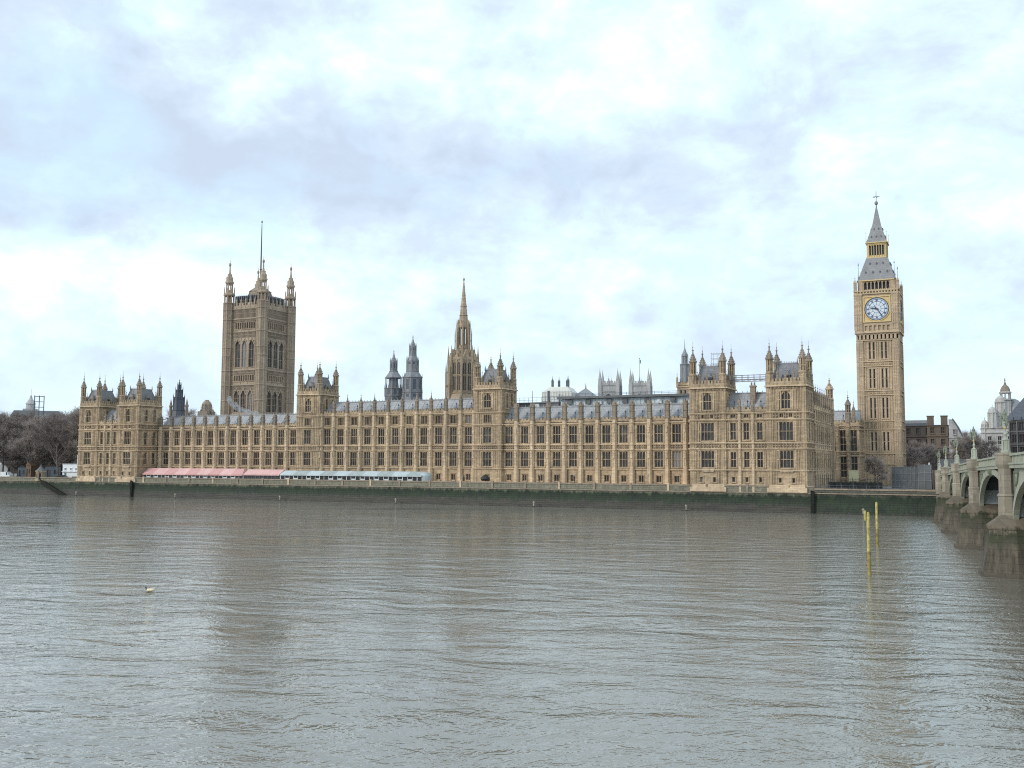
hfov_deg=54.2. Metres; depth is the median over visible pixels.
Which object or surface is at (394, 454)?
window
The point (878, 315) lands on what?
clock tower
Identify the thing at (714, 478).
window
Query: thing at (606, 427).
window
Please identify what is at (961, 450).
bare tree
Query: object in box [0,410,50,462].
bare tree
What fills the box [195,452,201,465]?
window
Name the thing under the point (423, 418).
window
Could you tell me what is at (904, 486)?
iron railing
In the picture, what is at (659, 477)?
window
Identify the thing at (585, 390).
pyramid roof
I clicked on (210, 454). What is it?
window
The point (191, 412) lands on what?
bare tree
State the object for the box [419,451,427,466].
window
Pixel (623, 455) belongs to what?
window
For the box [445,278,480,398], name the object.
octagonal tower
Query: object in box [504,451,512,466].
window
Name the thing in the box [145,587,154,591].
water bird
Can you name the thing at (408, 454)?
window
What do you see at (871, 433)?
window
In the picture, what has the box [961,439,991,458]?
bare tree
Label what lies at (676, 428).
window
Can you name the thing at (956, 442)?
bridge lamp
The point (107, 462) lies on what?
window
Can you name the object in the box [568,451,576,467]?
window
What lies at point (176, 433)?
window
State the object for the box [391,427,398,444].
window
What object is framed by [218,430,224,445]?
window
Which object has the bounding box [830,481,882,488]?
hedge
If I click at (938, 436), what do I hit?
brick building
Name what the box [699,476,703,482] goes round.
window
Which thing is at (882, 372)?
window
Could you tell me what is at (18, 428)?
bare tree
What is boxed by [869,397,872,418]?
window
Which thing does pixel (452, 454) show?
window
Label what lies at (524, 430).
window
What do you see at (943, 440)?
window
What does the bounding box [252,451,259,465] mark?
window
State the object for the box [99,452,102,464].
window
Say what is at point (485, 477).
terrace parasol
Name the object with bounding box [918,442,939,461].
bare tree
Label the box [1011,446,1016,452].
window
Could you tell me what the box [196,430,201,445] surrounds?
window
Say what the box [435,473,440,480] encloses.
window
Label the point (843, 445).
window
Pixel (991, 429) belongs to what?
domed building
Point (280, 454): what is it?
window
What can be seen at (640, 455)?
window
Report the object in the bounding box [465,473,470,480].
window
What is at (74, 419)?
bare tree
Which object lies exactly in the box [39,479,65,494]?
river stairs
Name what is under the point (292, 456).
window
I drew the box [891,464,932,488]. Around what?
hoarding
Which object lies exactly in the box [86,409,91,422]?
window
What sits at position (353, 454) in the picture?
window
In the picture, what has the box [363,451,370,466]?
window
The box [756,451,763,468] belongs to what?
window
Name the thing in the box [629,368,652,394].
abbey tower
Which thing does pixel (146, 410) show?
window
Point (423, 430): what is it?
window
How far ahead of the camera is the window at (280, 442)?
345.65 m
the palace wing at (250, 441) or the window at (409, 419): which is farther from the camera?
the palace wing at (250, 441)
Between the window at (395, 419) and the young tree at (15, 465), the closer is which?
the window at (395, 419)
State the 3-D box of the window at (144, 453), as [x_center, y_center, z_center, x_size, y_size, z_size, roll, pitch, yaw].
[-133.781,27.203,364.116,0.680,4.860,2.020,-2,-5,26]
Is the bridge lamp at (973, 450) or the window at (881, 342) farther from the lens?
the window at (881, 342)
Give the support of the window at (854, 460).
in the palace range at (848, 426)
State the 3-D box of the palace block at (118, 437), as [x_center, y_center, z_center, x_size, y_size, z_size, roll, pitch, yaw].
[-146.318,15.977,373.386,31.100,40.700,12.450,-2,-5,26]
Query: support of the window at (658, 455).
in the palace wing at (632, 442)
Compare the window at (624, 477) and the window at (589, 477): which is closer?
the window at (624, 477)
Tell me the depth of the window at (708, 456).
269.58 m
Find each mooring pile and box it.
[864,511,871,574]
[875,502,878,545]
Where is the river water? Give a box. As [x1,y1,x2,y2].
[0,493,1023,767]
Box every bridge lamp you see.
[937,451,940,469]
[943,444,948,466]
[953,437,959,462]
[970,426,977,458]
[999,409,1010,452]
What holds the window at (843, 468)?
in the palace range at (848, 426)
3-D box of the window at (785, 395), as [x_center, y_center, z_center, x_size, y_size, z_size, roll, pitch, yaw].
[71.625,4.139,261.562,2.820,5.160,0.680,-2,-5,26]
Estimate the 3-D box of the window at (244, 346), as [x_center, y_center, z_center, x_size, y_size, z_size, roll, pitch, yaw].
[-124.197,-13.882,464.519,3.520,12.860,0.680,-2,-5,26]
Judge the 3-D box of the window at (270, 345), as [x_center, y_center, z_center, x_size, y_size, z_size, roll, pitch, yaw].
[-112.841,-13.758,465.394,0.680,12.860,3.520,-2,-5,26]
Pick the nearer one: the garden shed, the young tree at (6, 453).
the garden shed
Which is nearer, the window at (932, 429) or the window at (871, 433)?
the window at (871, 433)
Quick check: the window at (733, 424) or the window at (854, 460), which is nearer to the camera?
the window at (733, 424)
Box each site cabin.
[62,455,77,476]
[848,470,858,481]
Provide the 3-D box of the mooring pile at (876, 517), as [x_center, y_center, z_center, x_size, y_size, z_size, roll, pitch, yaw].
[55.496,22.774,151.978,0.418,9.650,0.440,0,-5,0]
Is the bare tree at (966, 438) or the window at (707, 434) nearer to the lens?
the window at (707, 434)
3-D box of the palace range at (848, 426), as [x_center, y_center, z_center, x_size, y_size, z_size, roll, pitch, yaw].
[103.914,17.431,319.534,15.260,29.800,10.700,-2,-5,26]
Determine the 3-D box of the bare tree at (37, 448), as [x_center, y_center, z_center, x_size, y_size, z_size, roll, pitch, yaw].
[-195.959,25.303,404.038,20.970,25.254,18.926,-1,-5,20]
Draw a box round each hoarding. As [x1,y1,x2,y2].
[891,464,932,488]
[937,459,966,466]
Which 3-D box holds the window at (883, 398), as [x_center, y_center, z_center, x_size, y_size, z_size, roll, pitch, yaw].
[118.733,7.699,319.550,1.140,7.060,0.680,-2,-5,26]
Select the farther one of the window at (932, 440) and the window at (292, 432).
the window at (932, 440)
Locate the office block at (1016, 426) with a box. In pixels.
[1007,398,1023,452]
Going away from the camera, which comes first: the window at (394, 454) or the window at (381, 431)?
the window at (394, 454)
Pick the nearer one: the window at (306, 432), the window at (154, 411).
the window at (306, 432)
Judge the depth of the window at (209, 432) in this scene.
359.77 m
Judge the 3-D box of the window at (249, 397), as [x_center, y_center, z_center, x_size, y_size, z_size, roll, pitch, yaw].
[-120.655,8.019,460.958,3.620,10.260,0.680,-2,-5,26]
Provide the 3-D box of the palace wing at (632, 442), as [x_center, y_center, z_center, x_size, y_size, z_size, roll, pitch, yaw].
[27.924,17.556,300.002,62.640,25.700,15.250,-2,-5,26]
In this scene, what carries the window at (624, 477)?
in the palace wing at (632, 442)
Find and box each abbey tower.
[598,369,621,395]
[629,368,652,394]
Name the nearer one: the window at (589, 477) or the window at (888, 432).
the window at (589, 477)
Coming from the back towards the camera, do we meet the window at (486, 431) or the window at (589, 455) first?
the window at (486, 431)
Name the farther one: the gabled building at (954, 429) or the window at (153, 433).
the gabled building at (954, 429)
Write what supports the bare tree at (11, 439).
on the ground
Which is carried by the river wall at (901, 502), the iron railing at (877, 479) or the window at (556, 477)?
the iron railing at (877, 479)
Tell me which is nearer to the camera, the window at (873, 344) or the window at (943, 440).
the window at (873, 344)
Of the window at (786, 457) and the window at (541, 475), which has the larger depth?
the window at (541, 475)
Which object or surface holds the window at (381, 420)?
in the palace range at (446, 439)
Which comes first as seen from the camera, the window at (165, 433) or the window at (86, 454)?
the window at (165, 433)
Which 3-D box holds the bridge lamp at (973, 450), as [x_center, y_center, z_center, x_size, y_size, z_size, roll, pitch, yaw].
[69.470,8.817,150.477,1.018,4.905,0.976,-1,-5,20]
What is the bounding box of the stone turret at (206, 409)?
[197,400,215,415]
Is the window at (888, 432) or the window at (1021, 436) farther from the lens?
the window at (888, 432)
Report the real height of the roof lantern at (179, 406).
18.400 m
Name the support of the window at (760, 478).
in the palace block at (778, 435)
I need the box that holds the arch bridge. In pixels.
[932,452,1023,578]
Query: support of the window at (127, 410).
in the palace block at (118, 437)
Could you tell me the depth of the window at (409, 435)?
323.12 m
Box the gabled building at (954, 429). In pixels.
[948,418,963,458]
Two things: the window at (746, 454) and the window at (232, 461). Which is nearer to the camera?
the window at (746, 454)
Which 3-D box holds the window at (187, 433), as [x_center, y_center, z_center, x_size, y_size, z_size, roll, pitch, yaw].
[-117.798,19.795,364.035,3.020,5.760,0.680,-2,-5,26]
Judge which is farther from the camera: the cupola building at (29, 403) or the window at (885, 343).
the cupola building at (29, 403)
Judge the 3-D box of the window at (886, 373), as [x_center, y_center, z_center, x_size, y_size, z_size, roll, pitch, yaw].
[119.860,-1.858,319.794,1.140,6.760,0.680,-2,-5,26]
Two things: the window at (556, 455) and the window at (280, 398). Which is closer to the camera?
the window at (556, 455)
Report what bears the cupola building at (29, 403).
on the ground
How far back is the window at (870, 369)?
321.94 m
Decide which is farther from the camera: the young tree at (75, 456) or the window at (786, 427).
the young tree at (75, 456)
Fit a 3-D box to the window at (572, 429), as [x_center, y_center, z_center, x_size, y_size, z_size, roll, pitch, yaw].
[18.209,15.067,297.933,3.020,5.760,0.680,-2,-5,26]
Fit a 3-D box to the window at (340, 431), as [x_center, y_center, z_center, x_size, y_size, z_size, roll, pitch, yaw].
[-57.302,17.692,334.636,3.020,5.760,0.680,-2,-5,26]
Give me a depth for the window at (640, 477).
287.74 m
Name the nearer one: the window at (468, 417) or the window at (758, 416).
the window at (758, 416)
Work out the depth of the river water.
69.21 m
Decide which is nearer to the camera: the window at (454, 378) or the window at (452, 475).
the window at (452, 475)
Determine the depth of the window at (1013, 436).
303.55 m
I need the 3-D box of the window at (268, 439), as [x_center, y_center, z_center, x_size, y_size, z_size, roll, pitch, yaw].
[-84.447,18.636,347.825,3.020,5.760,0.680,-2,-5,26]
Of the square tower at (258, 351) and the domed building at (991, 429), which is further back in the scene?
the square tower at (258, 351)
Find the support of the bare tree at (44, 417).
on the ground
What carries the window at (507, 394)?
in the palace range at (446, 439)
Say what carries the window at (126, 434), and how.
in the palace block at (118, 437)
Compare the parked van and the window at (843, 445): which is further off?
the parked van
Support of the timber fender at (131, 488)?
attached to the river wall at (668, 496)
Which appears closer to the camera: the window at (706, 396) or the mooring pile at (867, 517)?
the mooring pile at (867, 517)
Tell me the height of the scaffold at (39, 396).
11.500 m
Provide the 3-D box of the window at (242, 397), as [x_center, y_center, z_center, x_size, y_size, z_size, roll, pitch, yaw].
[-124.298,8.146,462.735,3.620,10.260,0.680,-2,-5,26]
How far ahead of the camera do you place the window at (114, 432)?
367.22 m
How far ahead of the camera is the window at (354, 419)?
332.73 m
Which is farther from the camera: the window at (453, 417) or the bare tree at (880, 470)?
the window at (453, 417)
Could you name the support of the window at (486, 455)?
in the palace range at (446, 439)
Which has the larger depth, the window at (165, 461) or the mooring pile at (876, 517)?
the window at (165, 461)
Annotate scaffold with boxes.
[34,395,44,415]
[711,353,724,365]
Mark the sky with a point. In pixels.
(610, 185)
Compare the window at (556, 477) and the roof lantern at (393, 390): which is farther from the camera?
the roof lantern at (393, 390)
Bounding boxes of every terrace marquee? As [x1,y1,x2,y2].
[142,468,246,478]
[243,469,284,478]
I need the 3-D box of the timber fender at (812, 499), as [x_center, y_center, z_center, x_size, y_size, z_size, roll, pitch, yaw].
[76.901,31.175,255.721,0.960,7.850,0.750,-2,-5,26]
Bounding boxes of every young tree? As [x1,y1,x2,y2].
[1,449,13,471]
[6,449,24,476]
[7,451,25,474]
[33,452,48,467]
[42,452,57,465]
[53,444,73,465]
[61,450,76,463]
[67,447,77,463]
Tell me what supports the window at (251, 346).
in the square tower at (258, 351)
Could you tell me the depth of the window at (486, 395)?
310.14 m
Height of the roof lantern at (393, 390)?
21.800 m
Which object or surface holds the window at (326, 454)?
in the palace range at (446, 439)
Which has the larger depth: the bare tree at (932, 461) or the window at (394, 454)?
the bare tree at (932, 461)
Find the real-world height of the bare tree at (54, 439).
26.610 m
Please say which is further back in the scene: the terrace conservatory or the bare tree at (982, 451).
the bare tree at (982, 451)
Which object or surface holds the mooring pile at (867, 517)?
in the river water
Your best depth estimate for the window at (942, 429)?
392.53 m
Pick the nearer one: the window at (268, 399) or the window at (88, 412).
the window at (88, 412)
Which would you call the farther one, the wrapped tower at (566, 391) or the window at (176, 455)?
the wrapped tower at (566, 391)
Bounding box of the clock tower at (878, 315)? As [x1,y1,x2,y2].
[853,196,906,485]
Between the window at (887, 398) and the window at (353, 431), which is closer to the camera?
the window at (887, 398)
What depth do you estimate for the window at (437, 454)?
317.73 m
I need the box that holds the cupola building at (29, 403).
[10,389,60,473]
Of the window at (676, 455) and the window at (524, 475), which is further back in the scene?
the window at (524, 475)
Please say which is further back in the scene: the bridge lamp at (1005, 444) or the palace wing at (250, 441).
the palace wing at (250, 441)
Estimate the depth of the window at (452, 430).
315.99 m
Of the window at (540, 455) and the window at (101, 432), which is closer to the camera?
the window at (540, 455)
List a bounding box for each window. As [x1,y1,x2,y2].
[82,451,90,464]
[83,431,91,445]
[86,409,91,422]
[99,431,103,444]
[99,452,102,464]
[105,452,108,464]
[106,431,109,444]
[112,431,116,444]
[112,452,115,464]
[122,451,130,464]
[123,431,130,444]
[125,408,130,422]
[143,431,147,445]
[143,452,147,464]
[145,409,148,421]
[151,432,155,445]
[151,452,155,464]
[152,410,156,422]
[162,452,167,464]
[163,431,168,445]
[173,452,178,465]
[174,431,179,445]
[184,452,189,465]
[185,430,190,445]
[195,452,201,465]
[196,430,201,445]
[206,452,212,465]
[207,430,213,445]
[217,452,223,465]
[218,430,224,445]
[229,452,235,465]
[230,430,235,445]
[233,391,238,412]
[234,341,240,367]
[240,390,246,412]
[241,340,247,367]
[241,430,247,445]
[241,452,247,465]
[246,390,252,412]
[248,340,253,367]
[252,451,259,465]
[253,429,259,445]
[264,451,271,465]
[265,429,271,445]
[266,391,271,412]
[267,340,272,367]
[272,391,276,412]
[273,341,277,368]
[277,392,282,413]
[277,429,284,445]
[277,451,283,465]
[279,342,283,369]
[289,429,295,445]
[289,451,295,465]
[303,429,310,444]
[303,451,310,465]
[304,398,311,412]
[304,418,310,426]
[323,428,330,444]
[323,451,330,465]
[324,417,330,426]
[336,451,343,466]
[337,417,343,425]
[337,428,343,444]
[349,451,356,466]
[350,416,357,425]
[350,428,357,444]
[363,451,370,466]
[364,416,370,425]
[364,428,370,444]
[377,416,384,425]
[377,428,384,444]
[377,451,384,466]
[391,416,398,425]
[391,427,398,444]
[391,451,398,466]
[405,427,412,444]
[405,451,412,466]
[406,415,412,424]
[419,427,427,444]
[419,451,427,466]
[420,415,427,424]
[434,415,442,424]
[434,427,441,444]
[434,451,441,466]
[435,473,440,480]
[449,414,456,424]
[449,427,456,444]
[449,451,456,466]
[450,473,455,480]
[453,362,470,389]
[464,426,471,444]
[464,451,471,466]
[465,414,471,423]
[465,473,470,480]
[482,427,491,443]
[482,451,491,466]
[483,392,491,408]
[483,414,491,423]
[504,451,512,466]
[505,426,512,443]
[506,393,508,408]
[506,473,511,481]
[520,426,528,443]
[520,451,528,467]
[521,474,527,481]
[536,425,544,443]
[536,451,544,467]
[537,474,543,481]
[552,425,560,443]
[552,451,560,467]
[553,474,559,481]
[568,425,576,443]
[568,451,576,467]
[570,474,575,481]
[585,425,593,443]
[585,451,593,467]
[586,474,592,482]
[601,424,610,443]
[601,451,610,467]
[603,474,609,482]
[618,424,627,443]
[619,451,627,467]
[620,474,626,482]
[636,424,645,443]
[636,451,645,467]
[638,475,644,482]
[653,424,663,443]
[654,451,663,467]
[657,475,661,483]
[671,423,681,442]
[672,451,681,467]
[673,475,680,483]
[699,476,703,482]
[700,422,714,441]
[700,450,714,468]
[702,392,711,410]
[712,476,716,482]
[729,422,736,440]
[730,451,736,468]
[731,476,735,482]
[742,422,749,440]
[743,414,749,418]
[743,451,750,468]
[744,476,749,482]
[756,413,762,418]
[756,422,763,440]
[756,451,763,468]
[758,476,762,483]
[778,421,793,441]
[778,477,782,483]
[779,450,794,468]
[780,390,790,409]
[814,423,815,441]
[814,451,816,468]
[839,430,846,450]
[840,457,846,477]
[850,430,857,450]
[851,457,857,469]
[868,342,871,359]
[869,368,872,388]
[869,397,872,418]
[870,432,873,451]
[872,341,875,359]
[872,368,876,388]
[873,397,876,418]
[874,432,877,451]
[880,341,883,359]
[881,368,884,388]
[882,397,885,418]
[882,431,885,451]
[884,341,887,358]
[885,368,888,388]
[885,397,889,418]
[886,431,889,451]
[930,427,934,433]
[930,438,934,445]
[940,427,945,433]
[940,438,945,445]
[997,436,1001,444]
[1010,422,1015,430]
[1011,434,1016,443]
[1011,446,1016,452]
[1018,422,1023,430]
[1019,434,1023,443]
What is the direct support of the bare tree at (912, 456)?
on the ground
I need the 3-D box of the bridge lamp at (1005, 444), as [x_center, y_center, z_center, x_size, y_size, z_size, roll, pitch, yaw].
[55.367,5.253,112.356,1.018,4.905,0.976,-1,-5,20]
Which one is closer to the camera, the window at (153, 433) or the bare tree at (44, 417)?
the window at (153, 433)
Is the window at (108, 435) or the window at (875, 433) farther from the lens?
the window at (108, 435)
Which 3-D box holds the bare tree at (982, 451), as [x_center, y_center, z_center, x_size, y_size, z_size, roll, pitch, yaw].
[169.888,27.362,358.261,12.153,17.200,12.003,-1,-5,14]
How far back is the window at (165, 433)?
369.02 m
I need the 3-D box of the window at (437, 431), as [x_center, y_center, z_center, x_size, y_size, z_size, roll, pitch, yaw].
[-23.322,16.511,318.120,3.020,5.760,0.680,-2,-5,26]
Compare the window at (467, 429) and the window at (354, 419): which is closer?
the window at (467, 429)
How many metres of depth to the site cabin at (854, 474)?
273.69 m
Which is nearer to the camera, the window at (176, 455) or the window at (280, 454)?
the window at (280, 454)
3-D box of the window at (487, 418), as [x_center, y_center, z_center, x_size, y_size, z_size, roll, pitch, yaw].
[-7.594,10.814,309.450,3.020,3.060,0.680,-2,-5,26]
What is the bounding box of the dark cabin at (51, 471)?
[45,466,62,476]
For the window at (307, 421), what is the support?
in the palace range at (446, 439)
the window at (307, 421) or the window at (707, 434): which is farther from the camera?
the window at (307, 421)
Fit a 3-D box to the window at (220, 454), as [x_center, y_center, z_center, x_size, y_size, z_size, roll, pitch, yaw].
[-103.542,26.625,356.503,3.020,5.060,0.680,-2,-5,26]
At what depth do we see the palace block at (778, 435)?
266.73 m
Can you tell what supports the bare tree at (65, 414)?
on the garden lawn
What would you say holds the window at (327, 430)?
in the palace range at (446, 439)
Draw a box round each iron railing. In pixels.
[816,478,886,488]
[817,484,910,489]
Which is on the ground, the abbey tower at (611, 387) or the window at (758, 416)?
the abbey tower at (611, 387)
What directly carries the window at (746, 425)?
in the palace block at (778, 435)
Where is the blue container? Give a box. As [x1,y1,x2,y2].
[18,467,25,476]
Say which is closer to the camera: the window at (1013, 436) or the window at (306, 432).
the window at (1013, 436)
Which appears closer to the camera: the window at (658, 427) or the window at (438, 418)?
the window at (658, 427)
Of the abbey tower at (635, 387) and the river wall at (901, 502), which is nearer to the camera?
the river wall at (901, 502)
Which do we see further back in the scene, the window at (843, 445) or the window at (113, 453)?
the window at (113, 453)
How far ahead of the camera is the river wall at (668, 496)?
300.12 m
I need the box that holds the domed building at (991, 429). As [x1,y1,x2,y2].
[980,378,1019,456]
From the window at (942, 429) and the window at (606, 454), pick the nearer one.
the window at (606, 454)
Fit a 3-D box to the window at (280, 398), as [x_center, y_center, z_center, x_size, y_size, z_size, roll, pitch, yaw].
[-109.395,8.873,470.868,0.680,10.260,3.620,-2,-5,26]
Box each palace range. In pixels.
[295,348,517,481]
[834,391,863,481]
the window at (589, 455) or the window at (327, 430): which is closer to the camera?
the window at (589, 455)
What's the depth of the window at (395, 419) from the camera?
325.86 m
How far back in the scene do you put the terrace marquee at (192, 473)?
352.16 m
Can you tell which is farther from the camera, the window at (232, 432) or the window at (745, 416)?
the window at (232, 432)
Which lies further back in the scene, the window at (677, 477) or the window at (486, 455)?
the window at (486, 455)
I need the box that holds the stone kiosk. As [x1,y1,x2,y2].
[35,465,45,480]
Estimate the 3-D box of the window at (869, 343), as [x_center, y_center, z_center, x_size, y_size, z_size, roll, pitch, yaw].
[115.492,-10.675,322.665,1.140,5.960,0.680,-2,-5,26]
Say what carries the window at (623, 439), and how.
in the palace wing at (632, 442)
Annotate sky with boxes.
[0,0,1023,459]
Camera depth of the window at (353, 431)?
332.57 m
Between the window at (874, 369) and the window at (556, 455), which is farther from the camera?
the window at (874, 369)
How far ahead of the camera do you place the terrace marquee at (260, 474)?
338.61 m
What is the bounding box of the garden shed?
[25,462,37,476]
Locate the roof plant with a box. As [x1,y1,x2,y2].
[517,391,560,406]
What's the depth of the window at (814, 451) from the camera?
270.71 m
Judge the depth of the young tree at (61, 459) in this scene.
400.95 m
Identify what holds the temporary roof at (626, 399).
on the palace wing at (632, 442)
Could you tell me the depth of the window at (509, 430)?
307.42 m
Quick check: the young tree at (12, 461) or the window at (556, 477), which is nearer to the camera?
the window at (556, 477)
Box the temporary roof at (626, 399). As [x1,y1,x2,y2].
[557,390,688,405]
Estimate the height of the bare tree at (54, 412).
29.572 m
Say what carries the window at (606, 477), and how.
in the palace wing at (632, 442)
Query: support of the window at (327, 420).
in the palace range at (446, 439)
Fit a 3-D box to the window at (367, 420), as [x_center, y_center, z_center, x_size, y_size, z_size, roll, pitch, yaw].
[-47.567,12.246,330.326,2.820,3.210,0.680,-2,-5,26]
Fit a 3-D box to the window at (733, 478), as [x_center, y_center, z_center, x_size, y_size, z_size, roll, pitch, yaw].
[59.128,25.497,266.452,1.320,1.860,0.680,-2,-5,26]
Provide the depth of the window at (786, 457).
260.53 m
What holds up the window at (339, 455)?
in the palace range at (446, 439)
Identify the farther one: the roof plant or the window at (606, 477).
the roof plant
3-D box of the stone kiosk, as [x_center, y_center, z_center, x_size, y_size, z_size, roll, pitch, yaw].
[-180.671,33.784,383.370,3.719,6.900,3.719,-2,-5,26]
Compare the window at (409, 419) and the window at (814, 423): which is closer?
the window at (814, 423)
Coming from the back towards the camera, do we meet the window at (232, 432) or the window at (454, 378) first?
the window at (454, 378)
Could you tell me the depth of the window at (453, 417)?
316.33 m
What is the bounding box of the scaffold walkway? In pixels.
[730,374,765,381]
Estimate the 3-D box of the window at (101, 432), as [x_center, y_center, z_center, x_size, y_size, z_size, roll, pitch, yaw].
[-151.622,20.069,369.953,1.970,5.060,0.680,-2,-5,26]
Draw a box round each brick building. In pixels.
[905,420,926,466]
[926,415,949,470]
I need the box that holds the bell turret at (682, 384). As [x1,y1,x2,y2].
[676,341,689,393]
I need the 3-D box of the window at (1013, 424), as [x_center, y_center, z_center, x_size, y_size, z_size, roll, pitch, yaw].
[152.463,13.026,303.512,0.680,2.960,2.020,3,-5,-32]
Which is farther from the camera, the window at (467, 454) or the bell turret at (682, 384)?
the bell turret at (682, 384)
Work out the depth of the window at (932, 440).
393.88 m
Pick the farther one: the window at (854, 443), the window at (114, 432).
the window at (114, 432)
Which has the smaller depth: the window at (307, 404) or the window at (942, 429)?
the window at (307, 404)
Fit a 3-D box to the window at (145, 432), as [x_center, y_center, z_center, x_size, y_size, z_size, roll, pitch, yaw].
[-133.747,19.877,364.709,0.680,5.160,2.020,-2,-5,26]
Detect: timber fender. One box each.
[130,480,132,496]
[810,490,814,513]
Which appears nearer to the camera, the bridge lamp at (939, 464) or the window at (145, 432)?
the bridge lamp at (939, 464)
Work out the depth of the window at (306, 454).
338.71 m
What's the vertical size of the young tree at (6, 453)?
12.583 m
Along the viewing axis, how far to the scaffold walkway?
271.28 m
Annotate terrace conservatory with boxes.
[280,471,431,480]
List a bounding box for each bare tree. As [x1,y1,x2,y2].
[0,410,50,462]
[0,411,24,471]
[1,412,25,471]
[1,417,25,451]
[5,416,47,462]
[14,412,49,460]
[31,414,77,475]
[39,411,77,463]
[47,407,78,459]
[60,407,79,456]
[163,408,196,421]
[863,455,887,481]
[906,439,923,466]
[906,446,925,466]
[915,446,935,469]
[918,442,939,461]
[924,447,950,470]
[943,437,972,458]
[953,434,982,457]
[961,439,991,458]
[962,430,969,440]
[976,437,1000,458]
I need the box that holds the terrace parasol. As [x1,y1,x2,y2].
[481,474,489,480]
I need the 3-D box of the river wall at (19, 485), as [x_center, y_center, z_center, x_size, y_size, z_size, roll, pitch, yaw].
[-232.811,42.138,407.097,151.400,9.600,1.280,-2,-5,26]
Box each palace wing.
[157,411,295,478]
[503,399,689,483]
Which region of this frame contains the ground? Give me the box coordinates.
[0,464,934,489]
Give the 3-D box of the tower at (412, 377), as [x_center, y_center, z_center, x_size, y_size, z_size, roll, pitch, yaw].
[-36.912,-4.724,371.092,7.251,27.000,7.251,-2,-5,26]
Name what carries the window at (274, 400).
in the square tower at (258, 351)
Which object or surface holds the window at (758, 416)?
in the palace block at (778, 435)
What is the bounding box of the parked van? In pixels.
[0,472,13,476]
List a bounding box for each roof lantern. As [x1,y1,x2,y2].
[169,380,188,415]
[384,351,401,400]
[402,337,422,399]
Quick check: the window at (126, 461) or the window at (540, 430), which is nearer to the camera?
the window at (540, 430)
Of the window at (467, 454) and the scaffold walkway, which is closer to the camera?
the scaffold walkway
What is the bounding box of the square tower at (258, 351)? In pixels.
[220,221,295,414]
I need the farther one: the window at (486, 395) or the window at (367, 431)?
the window at (367, 431)
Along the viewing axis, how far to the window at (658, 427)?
286.48 m
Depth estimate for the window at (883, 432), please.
318.81 m
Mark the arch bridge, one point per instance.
(979, 503)
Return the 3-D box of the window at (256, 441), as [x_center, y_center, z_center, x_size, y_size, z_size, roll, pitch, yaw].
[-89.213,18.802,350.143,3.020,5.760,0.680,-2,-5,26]
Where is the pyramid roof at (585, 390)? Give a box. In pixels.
[575,384,595,395]
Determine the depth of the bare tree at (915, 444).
370.66 m
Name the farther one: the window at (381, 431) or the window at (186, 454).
the window at (186, 454)
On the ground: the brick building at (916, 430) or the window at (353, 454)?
the brick building at (916, 430)
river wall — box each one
[0,476,71,494]
[70,476,814,512]
[814,488,938,515]
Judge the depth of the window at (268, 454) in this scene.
347.59 m
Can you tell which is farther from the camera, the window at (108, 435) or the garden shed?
the garden shed
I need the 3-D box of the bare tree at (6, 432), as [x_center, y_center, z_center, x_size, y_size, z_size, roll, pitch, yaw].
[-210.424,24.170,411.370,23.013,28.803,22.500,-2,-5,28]
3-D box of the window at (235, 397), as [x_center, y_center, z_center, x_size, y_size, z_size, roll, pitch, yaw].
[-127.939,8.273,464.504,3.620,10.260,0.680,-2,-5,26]
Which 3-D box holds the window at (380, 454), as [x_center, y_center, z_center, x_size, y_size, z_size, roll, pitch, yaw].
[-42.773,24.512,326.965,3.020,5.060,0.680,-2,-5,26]
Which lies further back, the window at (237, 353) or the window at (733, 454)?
the window at (237, 353)
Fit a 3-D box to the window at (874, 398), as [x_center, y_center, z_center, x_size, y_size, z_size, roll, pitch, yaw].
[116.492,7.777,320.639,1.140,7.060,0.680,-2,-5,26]
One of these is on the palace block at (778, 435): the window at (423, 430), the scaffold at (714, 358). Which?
the scaffold at (714, 358)
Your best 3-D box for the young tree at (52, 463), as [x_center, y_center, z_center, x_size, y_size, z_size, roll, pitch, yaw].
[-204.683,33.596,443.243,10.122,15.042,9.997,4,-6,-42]
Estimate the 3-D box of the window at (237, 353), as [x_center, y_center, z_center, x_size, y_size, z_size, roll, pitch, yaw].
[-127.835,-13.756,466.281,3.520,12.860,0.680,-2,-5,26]
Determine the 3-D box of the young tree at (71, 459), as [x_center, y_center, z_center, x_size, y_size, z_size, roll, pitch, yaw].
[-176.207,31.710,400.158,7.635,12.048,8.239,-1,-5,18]
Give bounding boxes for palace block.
[76,373,162,481]
[688,343,835,492]
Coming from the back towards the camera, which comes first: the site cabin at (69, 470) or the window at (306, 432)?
the site cabin at (69, 470)
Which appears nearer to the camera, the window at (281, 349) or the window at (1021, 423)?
the window at (1021, 423)
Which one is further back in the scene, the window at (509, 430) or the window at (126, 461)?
the window at (126, 461)
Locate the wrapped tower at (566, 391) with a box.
[542,377,576,401]
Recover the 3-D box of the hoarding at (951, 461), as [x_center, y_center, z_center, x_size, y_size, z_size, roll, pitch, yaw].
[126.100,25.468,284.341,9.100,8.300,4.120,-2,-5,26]
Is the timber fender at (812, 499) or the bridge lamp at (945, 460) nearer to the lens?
the bridge lamp at (945, 460)
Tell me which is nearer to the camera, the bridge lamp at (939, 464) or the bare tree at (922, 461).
the bridge lamp at (939, 464)
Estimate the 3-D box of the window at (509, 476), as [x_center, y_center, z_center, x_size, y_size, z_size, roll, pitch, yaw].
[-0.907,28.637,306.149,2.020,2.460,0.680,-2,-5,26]

